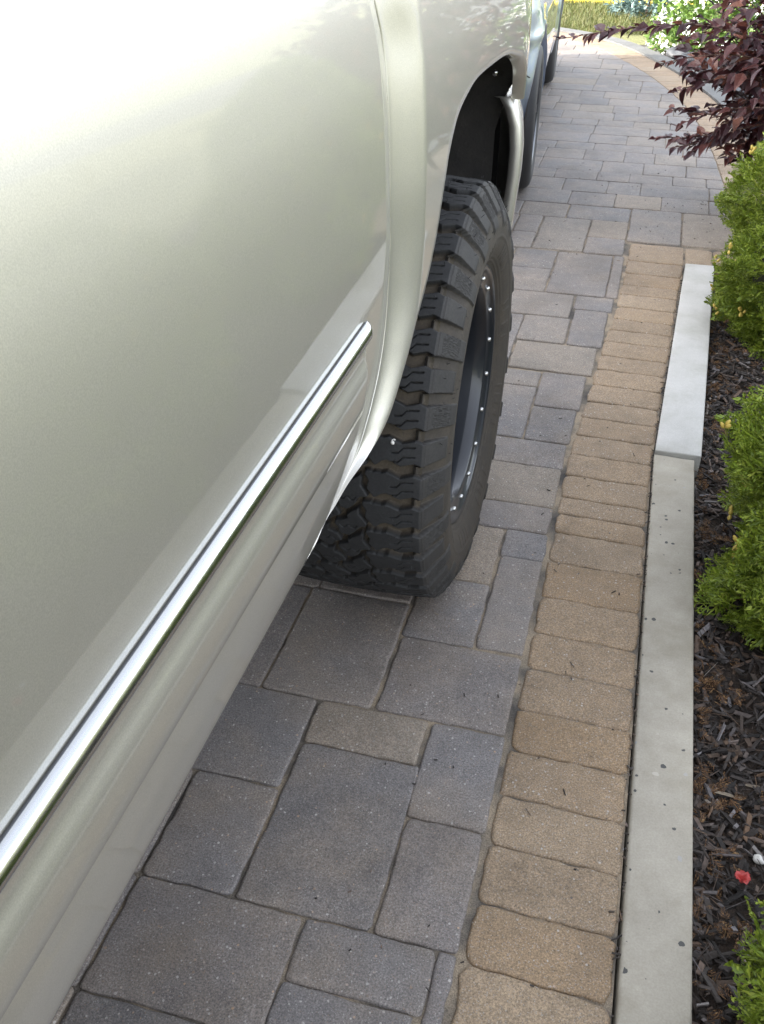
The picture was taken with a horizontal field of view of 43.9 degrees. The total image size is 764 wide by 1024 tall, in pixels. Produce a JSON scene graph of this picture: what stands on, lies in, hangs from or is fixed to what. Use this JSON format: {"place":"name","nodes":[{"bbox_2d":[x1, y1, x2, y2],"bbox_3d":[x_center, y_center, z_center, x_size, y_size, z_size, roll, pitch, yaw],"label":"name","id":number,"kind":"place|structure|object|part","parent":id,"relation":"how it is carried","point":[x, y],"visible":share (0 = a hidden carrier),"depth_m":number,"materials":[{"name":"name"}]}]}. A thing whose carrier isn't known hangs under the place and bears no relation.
{"place":"outdoors","nodes":[
{"label":"outdoors","id":0,"kind":"place"},
{"bbox_2d":[560,0,763,47],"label":"lawn ground","id":1,"kind":"structure","parent":0,"point":[639,39],"depth_m":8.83,"materials":[{"name":"green plant"}]},
{"bbox_2d":[603,0,688,19],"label":"blue grey shrub","id":2,"kind":"object","parent":1,"relation":"on","point":[632,6],"visible":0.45,"depth_m":9.78,"materials":[{"name":"green plant"}]},
{"bbox_2d":[652,48,716,458],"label":"ground","id":3,"kind":"structure","parent":0,"point":[674,325],"depth_m":3.57,"materials":[{"name":"soil"}]},
{"bbox_2d":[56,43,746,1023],"bbox_3d":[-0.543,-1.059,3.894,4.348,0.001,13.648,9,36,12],"label":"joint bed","id":4,"kind":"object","parent":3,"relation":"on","point":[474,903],"visible":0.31,"depth_m":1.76,"materials":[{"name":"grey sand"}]},
{"bbox_2d":[51,38,734,1023],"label":"driveway pavers","id":5,"kind":"object","parent":4,"relation":"on","point":[347,804],"visible":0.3,"depth_m":1.77,"materials":[{"name":"grey stone"}]},
{"bbox_2d":[0,0,532,1023],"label":"pickup truck","id":6,"kind":"object","parent":5,"relation":"on","point":[256,276],"visible":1,"depth_m":0.77,"materials":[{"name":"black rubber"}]},
{"bbox_3d":[-0.187,-0.029,0.713,0.065,0.727,1.333,9,36,12],"label":"front door","id":7,"kind":"part","parent":6,"relation":"part of","materials":[{"name":"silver metal"}]},
{"bbox_2d":[315,162,725,1016],"bbox_3d":[0.814,-0.537,3.131,0.776,0.007,4.969,9,36,12],"label":"swept debris","id":8,"kind":"object","parent":5,"relation":"on","point":[635,676],"visible":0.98,"depth_m":1.85,"materials":[{"name":"brown plant"}]},
{"bbox_2d":[518,0,563,188],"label":"parked car","id":9,"kind":"object","parent":5,"relation":"on","point":[545,29],"visible":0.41,"depth_m":4.31,"materials":[{"name":"blue metal"}]},
{"bbox_2d":[451,32,763,1023],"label":"driveway border","id":10,"kind":"object","parent":4,"relation":"on","point":[511,956],"visible":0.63,"depth_m":1.81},
{"bbox_2d":[611,455,693,1023],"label":"kerb stone","id":11,"kind":"object","parent":3,"relation":"on","point":[653,976],"visible":0.86,"depth_m":1.67,"materials":[{"name":"concrete"}]},
{"bbox_2d":[565,0,753,4],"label":"street kerb","id":12,"kind":"structure","parent":3,"relation":"on","point":[609,0],"depth_m":10.72,"materials":[{"name":"yellow paint"}]},
{"bbox_2d":[560,27,763,139],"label":"kerb band","id":13,"kind":"object","parent":3,"relation":"on","point":[707,88],"visible":0.13,"depth_m":7.62,"materials":[{"name":"grey concrete"}]},
{"bbox_2d":[651,264,713,477],"bbox_3d":[1.028,-0.499,3.208,0.122,0.174,1.509,10,36,14],"label":"kerb stone","id":14,"kind":"object","parent":3,"relation":"on","point":[680,428],"visible":0.84,"depth_m":2.96,"materials":[{"name":"concrete"}]},
{"bbox_2d":[641,45,763,1023],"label":"bed ground","id":15,"kind":"structure","parent":0,"point":[742,910],"depth_m":1.81,"materials":[{"name":"brown wood"}]},
{"bbox_2d":[553,0,763,191],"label":"purple shrub","id":16,"kind":"object","parent":15,"relation":"on","point":[746,71],"visible":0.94,"depth_m":3.78,"materials":[{"name":"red plant"}]},
{"bbox_2d":[666,47,686,58],"bbox_3d":[2.404,-3.749,7.750,0.171,0.107,0.255,-10,36,-15],"label":"slate stone","id":17,"kind":"object","parent":15,"relation":"on","point":[671,51],"visible":0.34,"depth_m":7.70,"materials":[{"name":"grey stone"}]},
{"bbox_2d":[682,52,694,64],"bbox_3d":[2.468,-3.601,7.538,0.214,0.113,0.209,9,36,12],"label":"slate stone","id":18,"kind":"object","parent":15,"relation":"on","point":[689,60],"visible":0.12,"depth_m":7.47,"materials":[{"name":"grey stone"}]},
{"bbox_2d":[643,0,763,59],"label":"flowering shrub","id":19,"kind":"object","parent":15,"relation":"on","point":[685,14],"visible":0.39,"depth_m":7.86,"materials":[{"name":"green plant"}]},
{"bbox_2d":[692,309,763,1023],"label":"dead cedar litter","id":20,"kind":"object","parent":15,"relation":"on","point":[706,680],"visible":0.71,"depth_m":1.85,"materials":[{"name":"brown plant"}]},
{"bbox_2d":[693,367,763,651],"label":"cedar shrub","id":21,"kind":"object","parent":15,"relation":"on","point":[745,469],"visible":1,"depth_m":1.95,"materials":[{"name":"green plant"}]},
{"bbox_2d":[704,132,763,359],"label":"cedar shrub","id":22,"kind":"object","parent":15,"relation":"on","point":[738,288],"visible":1,"depth_m":3.07,"materials":[{"name":"green plant"}]},
{"bbox_2d":[734,870,750,884],"bbox_3d":[0.586,0.597,1.541,0.026,0.024,0.025,9,36,12],"label":"fallen petal","id":23,"kind":"object","parent":15,"relation":"on","point":[742,876],"visible":1,"depth_m":1.54,"materials":[{"name":"red plant"}]},
{"bbox_2d":[724,895,763,1023],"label":"cedar shrub","id":24,"kind":"object","parent":15,"relation":"on","point":[753,1010],"visible":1,"depth_m":1.25,"materials":[{"name":"green plant"}]},
{"bbox_2d":[753,854,763,864],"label":"stone","id":25,"kind":"object","parent":15,"relation":"on","point":[758,857],"visible":0.98,"depth_m":1.58,"materials":[{"name":"grey stone"}]}
]}

